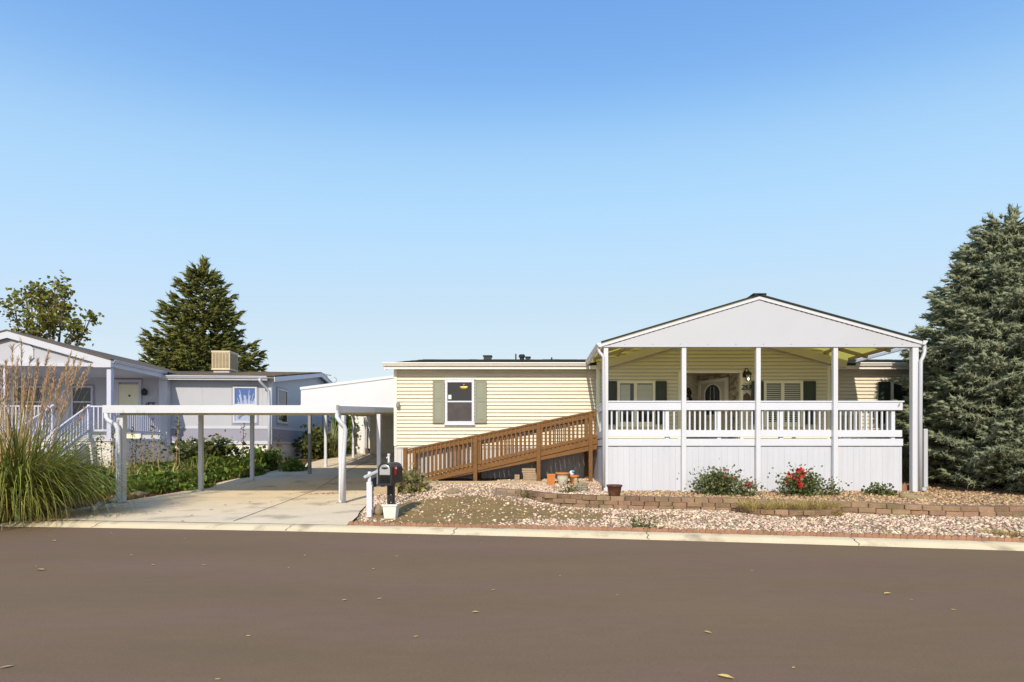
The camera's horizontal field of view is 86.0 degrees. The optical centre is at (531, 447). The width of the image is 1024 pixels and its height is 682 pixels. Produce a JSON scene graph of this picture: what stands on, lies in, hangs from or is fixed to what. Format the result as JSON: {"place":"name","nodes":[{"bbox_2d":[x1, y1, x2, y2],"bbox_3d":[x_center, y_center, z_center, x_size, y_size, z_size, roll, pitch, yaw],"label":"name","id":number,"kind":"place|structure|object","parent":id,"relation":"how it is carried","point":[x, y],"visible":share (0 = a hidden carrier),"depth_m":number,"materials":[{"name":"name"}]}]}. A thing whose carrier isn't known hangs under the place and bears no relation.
{"place":"outdoors","nodes":[
{"label":"outdoors","id":0,"kind":"place"},
{"bbox_2d":[27,454,393,524],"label":"driveway","id":1,"kind":"structure","parent":0,"point":[272,497],"depth_m":13.84,"materials":[{"name":"concrete"}]},
{"bbox_2d":[90,405,393,510],"bbox_3d":[-7.450,0.028,15.420,6.020,2.790,7.000,0,0,0],"label":"carport","id":2,"kind":"object","parent":1,"relation":"on","point":[201,411],"visible":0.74,"depth_m":13.44,"materials":[{"name":"grey metal"}]},
{"bbox_2d":[0,526,1023,681],"bbox_3d":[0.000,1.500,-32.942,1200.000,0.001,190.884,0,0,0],"label":"road","id":3,"kind":"structure","parent":0,"point":[94,605],"depth_m":5.07,"materials":[{"name":"grey asphalt"}]},
{"bbox_2d":[0,520,1023,550],"bbox_3d":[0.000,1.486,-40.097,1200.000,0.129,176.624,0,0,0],"label":"curb","id":4,"kind":"structure","parent":3,"relation":"on","point":[946,544],"depth_m":9.27,"materials":[{"name":"concrete"}]},
{"bbox_2d":[718,674,732,677],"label":"fallen leaf","id":5,"kind":"object","parent":3,"relation":"on","point":[725,675],"visible":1,"depth_m":3.56,"materials":[{"name":"yellow plant"}]},
{"bbox_2d":[0,0,1023,382],"label":"sky","id":6,"kind":"structure","parent":0,"point":[374,182],"materials":[{"name":"blue"}]},
{"bbox_2d":[522,470,534,472],"bbox_3d":[-0.070,0.684,15.550,0.380,0.056,0.240,0,0,0],"label":"paver","id":7,"kind":"object","parent":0,"point":[528,471],"visible":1,"depth_m":15.43,"materials":[{"name":"beige concrete"}]},
{"bbox_2d":[54,453,1023,542],"bbox_3d":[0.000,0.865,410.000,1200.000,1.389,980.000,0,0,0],"label":"ground","id":8,"kind":"structure","parent":0,"point":[429,514],"depth_m":11.24,"materials":[{"name":"beige gravel"}]},
{"bbox_2d":[10,509,70,522],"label":"grass tuft","id":9,"kind":"object","parent":8,"relation":"on","point":[41,520],"visible":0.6,"depth_m":10.72,"materials":[{"name":"plant"}]},
{"bbox_2d":[0,270,103,346],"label":"leafy tree","id":10,"kind":"object","parent":8,"relation":"on","point":[50,319],"visible":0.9,"depth_m":35.91,"materials":[{"name":"green plant"}]},
{"bbox_2d":[0,335,157,530],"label":"pampas grass","id":11,"kind":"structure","parent":8,"relation":"on","point":[32,483],"depth_m":10.76,"materials":[{"name":"plant"}]},
{"bbox_2d":[94,437,102,465],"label":"weed stalk","id":12,"kind":"object","parent":8,"relation":"on","point":[97,449],"visible":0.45,"depth_m":17.60,"materials":[{"name":"green plant"}]},
{"bbox_2d":[97,432,105,462],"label":"weed stalk","id":13,"kind":"object","parent":8,"relation":"on","point":[100,437],"visible":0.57,"depth_m":17.89,"materials":[{"name":"plant"}]},
{"bbox_2d":[106,432,114,465],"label":"weed stalk","id":14,"kind":"object","parent":8,"relation":"on","point":[111,452],"visible":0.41,"depth_m":18.59,"materials":[{"name":"brown plant"}]},
{"bbox_2d":[107,430,115,467],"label":"weed stalk","id":15,"kind":"object","parent":8,"relation":"on","point":[113,447],"visible":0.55,"depth_m":17.79,"materials":[{"name":"plant"}]},
{"bbox_2d":[58,482,184,509],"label":"leaf litter","id":16,"kind":"object","parent":8,"relation":"on","point":[113,496],"visible":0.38,"depth_m":14.27,"materials":[{"name":"brown plant"}]},
{"bbox_2d":[131,491,148,495],"bbox_3d":[-10.704,1.285,15.003,0.513,0.176,0.303,0,0,0],"label":"bed stone","id":17,"kind":"object","parent":16,"relation":"on","point":[137,493],"visible":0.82,"depth_m":14.92,"materials":[{"name":"stone"}]},
{"bbox_2d":[128,426,136,463],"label":"weed stalk","id":18,"kind":"object","parent":8,"relation":"on","point":[132,443],"visible":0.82,"depth_m":18.29,"materials":[{"name":"brown plant"}]},
{"bbox_2d":[131,438,141,464],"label":"weed stalk","id":19,"kind":"object","parent":8,"relation":"on","point":[135,453],"visible":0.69,"depth_m":18.59,"materials":[{"name":"brown plant"}]},
{"bbox_2d":[138,437,148,461],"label":"weed stalk","id":20,"kind":"object","parent":8,"relation":"on","point":[140,439],"visible":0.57,"depth_m":18.59,"materials":[{"name":"plant"}]},
{"bbox_2d":[140,442,153,464],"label":"weed stalk","id":21,"kind":"object","parent":8,"relation":"on","point":[147,451],"visible":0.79,"depth_m":18.40,"materials":[{"name":"plant"}]},
{"bbox_2d":[148,418,156,465],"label":"weed stalk","id":22,"kind":"object","parent":8,"relation":"on","point":[152,426],"visible":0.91,"depth_m":18.79,"materials":[{"name":"plant"}]},
{"bbox_2d":[151,434,164,464],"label":"weed stalk","id":23,"kind":"object","parent":8,"relation":"on","point":[158,450],"visible":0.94,"depth_m":18.49,"materials":[{"name":"plant"}]},
{"bbox_2d":[0,329,334,471],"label":"neighbouring home","id":24,"kind":"object","parent":8,"relation":"on","point":[115,380],"visible":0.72,"depth_m":22.57,"materials":[{"name":"grey"}]},
{"bbox_2d":[11,384,45,419],"bbox_3d":[-20.524,-1.843,22.385,1.360,1.446,0.050,0,0,-3],"label":"window","id":25,"kind":"structure","parent":24,"relation":"in","point":[38,386],"depth_m":22.39,"materials":[{"name":"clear glass"}]},
{"bbox_2d":[70,384,94,419],"bbox_3d":[-18.433,-1.851,22.513,0.973,1.462,0.050,0,0,-3],"label":"window","id":26,"kind":"structure","parent":24,"relation":"in","point":[86,395],"depth_m":22.51,"materials":[{"name":"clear glass"}]},
{"bbox_2d":[114,379,142,438],"bbox_3d":[-16.613,-1.558,22.605,1.112,2.456,0.090,0,0,-3],"label":"door","id":27,"kind":"structure","parent":24,"relation":"in","point":[124,394],"depth_m":22.59,"materials":[{"name":"beige metal"}]},
{"bbox_2d":[211,351,238,372],"bbox_3d":[-14.827,-4.013,26.567,0.880,1.180,0.880,0,0,-3],"label":"evaporative cooler","id":28,"kind":"object","parent":24,"relation":"on","point":[225,361],"visible":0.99,"depth_m":26.16,"materials":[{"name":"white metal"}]},
{"bbox_2d":[232,385,258,424],"bbox_3d":[-11.953,-1.767,22.910,1.094,1.663,0.050,0,0,-3],"label":"window","id":29,"kind":"structure","parent":24,"relation":"in","point":[241,394],"depth_m":22.91,"materials":[{"name":"blue glass"}]},
{"bbox_2d":[276,386,287,425],"bbox_3d":[-10.946,-1.790,24.151,0.050,1.640,1.268,0,0,-3],"label":"window","id":30,"kind":"structure","parent":24,"relation":"in","point":[281,393],"depth_m":24.04,"materials":[{"name":"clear glass"}]},
{"bbox_2d":[323,415,328,430],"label":"window","id":31,"kind":"structure","parent":24,"relation":"in","point":[323,415],"depth_m":30.54,"materials":[{"name":"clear glass"}]},
{"bbox_2d":[67,455,274,499],"bbox_3d":[-11.757,0.815,17.322,4.148,1.122,8.448,0,0,0],"label":"ground ivy","id":32,"kind":"object","parent":8,"relation":"on","point":[214,472],"visible":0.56,"depth_m":17.56,"materials":[{"name":"green plant"}]},
{"bbox_2d":[167,422,180,463],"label":"weed stalk","id":33,"kind":"object","parent":8,"relation":"on","point":[177,427],"visible":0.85,"depth_m":18.99,"materials":[{"name":"plant"}]},
{"bbox_2d":[89,453,261,477],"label":"dry weeds","id":34,"kind":"object","parent":8,"relation":"on","point":[180,464],"visible":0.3,"depth_m":18.21,"materials":[{"name":"green plant"}]},
{"bbox_2d":[173,417,187,463],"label":"weed stalk","id":35,"kind":"object","parent":8,"relation":"on","point":[179,450],"visible":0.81,"depth_m":19.10,"materials":[{"name":"plant"}]},
{"bbox_2d":[136,255,268,371],"bbox_3d":[-23.496,-6.582,39.783,11.355,14.931,11.875,0,0,0],"label":"green spruce","id":36,"kind":"object","parent":8,"relation":"on","point":[218,314],"visible":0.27,"depth_m":38.51,"materials":[{"name":"green plant"}]},
{"bbox_2d":[160,430,245,465],"bbox_3d":[-12.077,0.101,20.275,2.656,1.543,2.274,0,0,0],"label":"leafy shrub","id":37,"kind":"object","parent":8,"relation":"on","point":[220,447],"visible":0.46,"depth_m":19.89,"materials":[{"name":"green plant"}]},
{"bbox_2d":[236,422,246,456],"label":"weed stalk","id":38,"kind":"object","parent":8,"relation":"on","point":[243,438],"visible":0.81,"depth_m":20.79,"materials":[{"name":"green plant"}]},
{"bbox_2d":[233,444,284,469],"bbox_3d":[-10.487,0.371,21.384,2.168,1.110,1.641,0,0,21],"label":"leafy shrub","id":39,"kind":"object","parent":8,"relation":"on","point":[268,457],"visible":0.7,"depth_m":21.13,"materials":[{"name":"green plant"}]},
{"bbox_2d":[276,438,283,459],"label":"weed stalk","id":40,"kind":"object","parent":8,"relation":"on","point":[280,440],"visible":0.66,"depth_m":21.70,"materials":[{"name":"green plant"}]},
{"bbox_2d":[277,457,307,471],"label":"leafy shrub","id":41,"kind":"object","parent":8,"relation":"on","point":[295,465],"visible":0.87,"depth_m":20.97,"materials":[{"name":"green plant"}]},
{"bbox_2d":[292,424,336,458],"bbox_3d":[-10.300,-0.251,25.755,2.212,1.774,1.658,0,0,0],"label":"leafy shrub","id":42,"kind":"object","parent":8,"relation":"on","point":[317,446],"visible":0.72,"depth_m":25.50,"materials":[{"name":"green plant"}]},
{"bbox_2d":[312,420,355,457],"bbox_3d":[-9.575,-0.459,26.512,3.107,2.023,2.830,0,0,-36],"label":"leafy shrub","id":43,"kind":"object","parent":8,"relation":"on","point":[334,433],"visible":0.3,"depth_m":26.19,"materials":[{"name":"green plant"}]},
{"bbox_2d":[329,414,358,452],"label":"tall hedge","id":44,"kind":"object","parent":8,"relation":"on","point":[349,425],"visible":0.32,"depth_m":28.78,"materials":[{"name":"green plant"}]},
{"bbox_2d":[300,375,393,473],"bbox_3d":[-6.577,-0.853,24.625,4.846,3.774,9.350,0,0,0],"label":"carport awning","id":45,"kind":"object","parent":8,"relation":"on","point":[374,392],"visible":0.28,"depth_m":20.00,"materials":[{"name":"white paint"}]},
{"bbox_2d":[349,415,369,453],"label":"garden shed","id":46,"kind":"structure","parent":8,"relation":"on","point":[359,438],"depth_m":29.55,"materials":[{"name":"grey metal"}]},
{"bbox_2d":[355,416,369,453],"bbox_3d":[-9.055,-0.755,29.535,1.009,2.190,0.130,0,0,0],"label":"door","id":47,"kind":"structure","parent":46,"relation":"in","point":[359,440],"depth_m":29.55,"materials":[{"name":"grey metal"}]},
{"bbox_2d":[365,448,369,453],"bbox_3d":[-8.549,0.201,28.900,0.340,0.280,0.320,0,0,0],"label":"storage box","id":48,"kind":"object","parent":8,"relation":"on","point":[367,450],"visible":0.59,"depth_m":28.75,"materials":[{"name":"brown"}]},
{"bbox_2d":[363,470,377,517],"bbox_3d":[-3.143,0.926,10.817,0.338,0.976,0.139,0,0,-29],"label":"address post","id":49,"kind":"object","parent":8,"relation":"on","point":[369,498],"visible":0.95,"depth_m":10.75,"materials":[{"name":"white paint"}]},
{"bbox_2d":[374,503,382,514],"bbox_3d":[-3.050,1.256,10.948,0.190,0.295,0.213,0,0,0],"label":"rock","id":50,"kind":"object","parent":8,"relation":"on","point":[378,509],"visible":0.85,"depth_m":10.88,"materials":[{"name":"beige stone"}]},
{"bbox_2d":[382,503,399,518],"bbox_3d":[-2.721,1.241,10.650,0.296,0.290,0.296,0,0,0],"label":"mailbox planter","id":51,"kind":"object","parent":8,"relation":"on","point":[390,511],"visible":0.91,"depth_m":10.53,"materials":[{"name":"plastic"}]},
{"bbox_2d":[377,462,402,503],"bbox_3d":[-2.721,0.726,10.610,0.298,0.880,0.620,0,0,8],"label":"mailbox","id":52,"kind":"object","parent":51,"relation":"on","point":[390,474],"visible":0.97,"depth_m":10.42,"materials":[{"name":"black metal"}]},
{"bbox_2d":[380,465,389,474],"bbox_3d":[-2.762,0.426,10.362,0.210,0.196,0.030,0,0,8],"label":"door panel","id":53,"kind":"structure","parent":52,"relation":"in","point":[382,471],"depth_m":10.34,"materials":[{"name":"silver metal"}]},
{"bbox_2d":[403,410,599,481],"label":"wheelchair ramp","id":54,"kind":"structure","parent":8,"relation":"on","point":[586,444],"depth_m":15.26,"materials":[{"name":"brown wood"}]},
{"bbox_2d":[495,478,608,494],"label":"gravel","id":55,"kind":"structure","parent":8,"relation":"on","point":[540,487],"depth_m":14.27,"materials":[{"name":"beige gravel"}]},
{"bbox_2d":[547,474,554,484],"bbox_3d":[0.534,0.863,14.750,0.229,0.290,0.229,0,0,0],"label":"terracotta box","id":56,"kind":"object","parent":55,"relation":"on","point":[550,479],"visible":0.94,"depth_m":14.65,"materials":[{"name":"ceramic"}]},
{"bbox_2d":[555,472,569,484],"bbox_3d":[0.840,0.849,14.700,0.398,0.346,0.397,0,0,0],"label":"glazed pot","id":57,"kind":"object","parent":55,"relation":"on","point":[562,477],"visible":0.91,"depth_m":14.58,"materials":[{"name":"ceramic"}]},
{"bbox_2d":[556,480,582,492],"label":"creeping weed","id":58,"kind":"object","parent":55,"relation":"on","point":[568,490],"visible":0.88,"depth_m":13.26,"materials":[{"name":"green plant"}]},
{"bbox_2d":[569,470,578,483],"bbox_3d":[1.157,0.812,14.800,0.278,0.404,0.279,0,0,0],"label":"terracotta pot","id":59,"kind":"object","parent":55,"relation":"on","point":[572,476],"visible":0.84,"depth_m":14.70,"materials":[{"name":"ceramic"}]},
{"bbox_2d":[576,483,588,491],"bbox_3d":[1.251,0.988,13.500,0.313,0.218,0.318,0,0,0],"label":"stone ring","id":60,"kind":"object","parent":55,"relation":"on","point":[584,487],"visible":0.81,"depth_m":13.39,"materials":[{"name":"stone"}]},
{"bbox_2d":[370,348,928,477],"bbox_3d":[3.075,-1.264,22.291,22.750,4.928,12.617,0,0,0],"label":"mobile home","id":61,"kind":"object","parent":8,"relation":"on","point":[438,400],"visible":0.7,"depth_m":16.57,"materials":[{"name":"beige plastic"}]},
{"bbox_2d":[444,378,474,424],"bbox_3d":[-2.158,-1.370,16.553,0.925,1.420,0.090,0,0,0],"label":"window","id":62,"kind":"structure","parent":61,"relation":"in","point":[459,392],"depth_m":16.54,"materials":[{"name":"white paint"}]},
{"bbox_2d":[617,381,655,426],"bbox_3d":[3.110,-1.290,16.250,1.182,1.360,0.095,0,0,0],"label":"window","id":63,"kind":"structure","parent":61,"relation":"in","point":[626,390],"depth_m":16.25,"materials":[{"name":"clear glass"}]},
{"bbox_2d":[686,388,691,400],"bbox_3d":[4.896,-1.616,17.004,0.079,0.458,0.611,0,0,29],"label":"wall ornament","id":64,"kind":"object","parent":61,"relation":"attached to","point":[689,394],"depth_m":17.00,"materials":[{"name":"black metal"}]},
{"bbox_2d":[698,377,728,438],"bbox_3d":[5.808,-1.170,17.601,0.131,2.020,1.230,0,0,-30],"label":"door","id":65,"kind":"structure","parent":61,"relation":"in","point":[713,389],"depth_m":17.58,"materials":[{"name":"paint"}]},
{"bbox_2d":[743,393,750,400],"bbox_3d":[6.391,-1.454,16.261,0.220,0.340,0.038,0,0,0],"label":"wall plaque","id":66,"kind":"object","parent":61,"relation":"attached to","point":[746,396],"depth_m":16.25,"materials":[{"name":"black"}]},
{"bbox_2d":[763,381,802,426],"bbox_3d":[7.465,-1.290,16.250,1.220,1.360,0.095,0,0,0],"label":"window","id":67,"kind":"structure","parent":61,"relation":"in","point":[772,390],"depth_m":16.23,"materials":[{"name":"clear glass"}]},
{"bbox_2d":[890,381,908,422],"bbox_3d":[11.347,-1.350,16.558,1.000,1.300,0.080,0,0,0],"label":"window","id":68,"kind":"structure","parent":61,"relation":"in","point":[897,393],"depth_m":16.56,"materials":[{"name":"black glass"}]},
{"bbox_2d":[348,521,1023,541],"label":"garden edging","id":69,"kind":"object","parent":8,"relation":"on","point":[811,533],"visible":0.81,"depth_m":9.07,"materials":[{"name":"brick"}]},
{"bbox_2d":[359,481,1023,537],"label":"gravel","id":70,"kind":"structure","parent":8,"relation":"on","point":[801,524],"depth_m":10.14,"materials":[{"name":"beige gravel"}]},
{"bbox_2d":[374,487,398,496],"bbox_3d":[-3.515,1.181,13.300,0.574,0.438,0.120,0,0,0],"label":"timber sleeper","id":71,"kind":"object","parent":70,"relation":"on","point":[381,490],"visible":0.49,"depth_m":13.24,"materials":[{"name":"brown wood"}]},
{"bbox_2d":[385,463,438,493],"bbox_3d":[-2.991,0.802,13.509,1.282,0.832,1.513,0,0,0],"label":"leafy shrub","id":72,"kind":"object","parent":70,"relation":"on","point":[412,482],"visible":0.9,"depth_m":13.42,"materials":[{"name":"green plant"}]},
{"bbox_2d":[444,488,461,493],"bbox_3d":[-1.888,1.077,13.201,0.448,0.205,0.252,0,0,0],"label":"rock","id":73,"kind":"object","parent":70,"relation":"on","point":[452,491],"visible":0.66,"depth_m":13.12,"materials":[{"name":"beige stone"}]},
{"bbox_2d":[432,481,585,483],"bbox_3d":[-0.637,1.002,15.000,4.275,0.155,0.100,0,0,0],"label":"timber edging","id":74,"kind":"object","parent":70,"relation":"on","point":[475,482],"visible":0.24,"depth_m":14.95,"materials":[{"name":"brown wood"}]},
{"bbox_2d":[513,488,533,498],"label":"creeping weed","id":75,"kind":"object","parent":70,"relation":"on","point":[526,496],"visible":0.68,"depth_m":12.92,"materials":[{"name":"green plant"}]},
{"bbox_2d":[622,511,663,528],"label":"creeping weed","id":76,"kind":"object","parent":70,"relation":"on","point":[640,525],"visible":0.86,"depth_m":9.54,"materials":[{"name":"green plant"}]},
{"bbox_2d":[978,525,1000,534],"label":"curb grass tuft","id":77,"kind":"object","parent":70,"relation":"on","point":[983,530],"visible":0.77,"depth_m":8.82,"materials":[{"name":"beige plant"}]},
{"bbox_2d":[989,527,1012,535],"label":"curb grass tuft","id":78,"kind":"object","parent":70,"relation":"on","point":[1000,534],"visible":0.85,"depth_m":8.67,"materials":[{"name":"beige plant"}]},
{"bbox_2d":[999,530,1023,536],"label":"curb grass tuft","id":79,"kind":"object","parent":70,"relation":"on","point":[1008,533],"visible":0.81,"depth_m":8.58,"materials":[{"name":"beige plant"}]},
{"bbox_2d":[1010,529,1023,536],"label":"curb grass tuft","id":80,"kind":"object","parent":70,"relation":"on","point":[1020,535],"visible":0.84,"depth_m":8.53,"materials":[{"name":"beige plant"}]},
{"bbox_2d":[678,458,751,496],"bbox_3d":[4.355,0.696,12.861,1.544,0.919,1.466,0,0,0],"label":"rose bush","id":81,"kind":"object","parent":8,"relation":"on","point":[718,482],"visible":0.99,"depth_m":12.71,"materials":[{"name":"green plant"}]},
{"bbox_2d":[733,476,766,495],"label":"rose shoot","id":82,"kind":"object","parent":8,"relation":"on","point":[749,486],"visible":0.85,"depth_m":12.63,"materials":[{"name":"green plant"}]},
{"bbox_2d":[585,293,927,491],"bbox_3d":[5.651,-1.282,17.794,8.102,4.965,8.812,0,0,0],"label":"covered porch","id":83,"kind":"object","parent":8,"relation":"on","point":[757,321],"visible":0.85,"depth_m":13.59,"materials":[{"name":"white paint"}]},
{"bbox_2d":[495,488,1023,517],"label":"retaining wall","id":84,"kind":"structure","parent":8,"relation":"on","point":[640,502],"depth_m":11.59,"materials":[{"name":"brown brick"}]},
{"bbox_2d":[606,484,622,497],"bbox_3d":[1.828,0.968,12.050,0.354,0.290,0.354,0,0,0],"label":"brown pot","id":85,"kind":"object","parent":84,"relation":"on","point":[614,489],"visible":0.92,"depth_m":11.93,"materials":[{"name":"ceramic"}]},
{"bbox_2d":[736,506,838,517],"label":"planter wall","id":86,"kind":"structure","parent":8,"relation":"on","point":[814,513],"depth_m":10.52,"materials":[{"name":"beige stone"}]},
{"bbox_2d":[738,498,762,510],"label":"dry grass tuft","id":87,"kind":"object","parent":86,"relation":"in","point":[751,506],"visible":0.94,"depth_m":10.76,"materials":[{"name":"beige plant"}]},
{"bbox_2d":[826,505,846,515],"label":"dry grass tuft","id":88,"kind":"object","parent":86,"relation":"on","point":[837,513],"visible":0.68,"depth_m":10.63,"materials":[{"name":"beige plant"}]},
{"bbox_2d":[769,462,833,496],"bbox_3d":[6.316,0.760,12.728,1.351,0.844,1.206,0,0,0],"label":"rose bush","id":89,"kind":"object","parent":8,"relation":"on","point":[796,483],"visible":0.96,"depth_m":12.58,"materials":[{"name":"green plant"}]},
{"bbox_2d":[819,476,852,495],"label":"rose shoot","id":90,"kind":"object","parent":8,"relation":"on","point":[832,491],"visible":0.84,"depth_m":12.71,"materials":[{"name":"green plant"}]},
{"bbox_2d":[884,203,1023,492],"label":"blue spruce","id":91,"kind":"object","parent":8,"relation":"on","point":[973,395],"visible":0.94,"depth_m":13.41,"materials":[{"name":"green plant"}]},
{"bbox_2d":[594,482,1023,504],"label":"gravel","id":92,"kind":"structure","parent":0,"point":[969,490],"depth_m":12.50,"materials":[{"name":"beige gravel"}]},
{"bbox_2d":[861,482,899,495],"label":"weed","id":93,"kind":"object","parent":92,"relation":"on","point":[879,491],"visible":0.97,"depth_m":12.79,"materials":[{"name":"green plant"}]},
{"bbox_2d":[902,485,908,490],"bbox_3d":[9.354,1.025,13.750,0.200,0.160,0.100,0,0,0],"label":"brick","id":94,"kind":"object","parent":92,"relation":"on","point":[905,487],"visible":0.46,"depth_m":13.70,"materials":[{"name":"brown brick"}]},
{"bbox_2d":[898,493,929,498],"bbox_3d":[8.602,1.118,12.231,0.722,0.224,0.180,0,0,8],"label":"driftwood log","id":95,"kind":"object","parent":92,"relation":"on","point":[907,495],"visible":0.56,"depth_m":12.20,"materials":[{"name":"beige wood"}]},
{"label":"planter soil","id":96,"kind":"object","parent":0,"visible":0},
{"bbox_2d":[734,494,753,507],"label":"dry grass tuft","id":97,"kind":"object","parent":96,"relation":"on","point":[738,504],"visible":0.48,"depth_m":11.13,"materials":[{"name":"beige plant"}]},
{"bbox_2d":[757,497,781,509],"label":"dry grass tuft","id":98,"kind":"object","parent":96,"relation":"on","point":[771,506],"visible":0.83,"depth_m":10.66,"materials":[{"name":"beige plant"}]},
{"bbox_2d":[762,497,785,507],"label":"dry grass tuft","id":99,"kind":"object","parent":96,"relation":"on","point":[774,502],"visible":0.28,"depth_m":11.17,"materials":[{"name":"beige plant"}]},
{"bbox_2d":[774,496,800,509],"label":"dry grass tuft","id":100,"kind":"object","parent":96,"relation":"on","point":[787,506],"visible":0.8,"depth_m":10.75,"materials":[{"name":"beige plant"}]},
{"bbox_2d":[788,499,813,509],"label":"dry grass tuft","id":101,"kind":"object","parent":96,"relation":"on","point":[796,506],"visible":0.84,"depth_m":10.68,"materials":[{"name":"beige plant"}]},
{"bbox_2d":[798,496,818,508],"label":"dry grass tuft","id":102,"kind":"object","parent":96,"relation":"on","point":[812,499],"visible":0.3,"depth_m":11.03,"materials":[{"name":"beige plant"}]},
{"bbox_2d":[799,497,830,509],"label":"dry grass tuft","id":103,"kind":"object","parent":96,"relation":"on","point":[817,506],"visible":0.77,"depth_m":10.76,"materials":[{"name":"beige plant"}]},
{"bbox_2d":[814,497,844,507],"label":"dry grass tuft","id":104,"kind":"object","parent":96,"relation":"on","point":[832,505],"visible":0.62,"depth_m":10.91,"materials":[{"name":"beige plant"}]}
]}

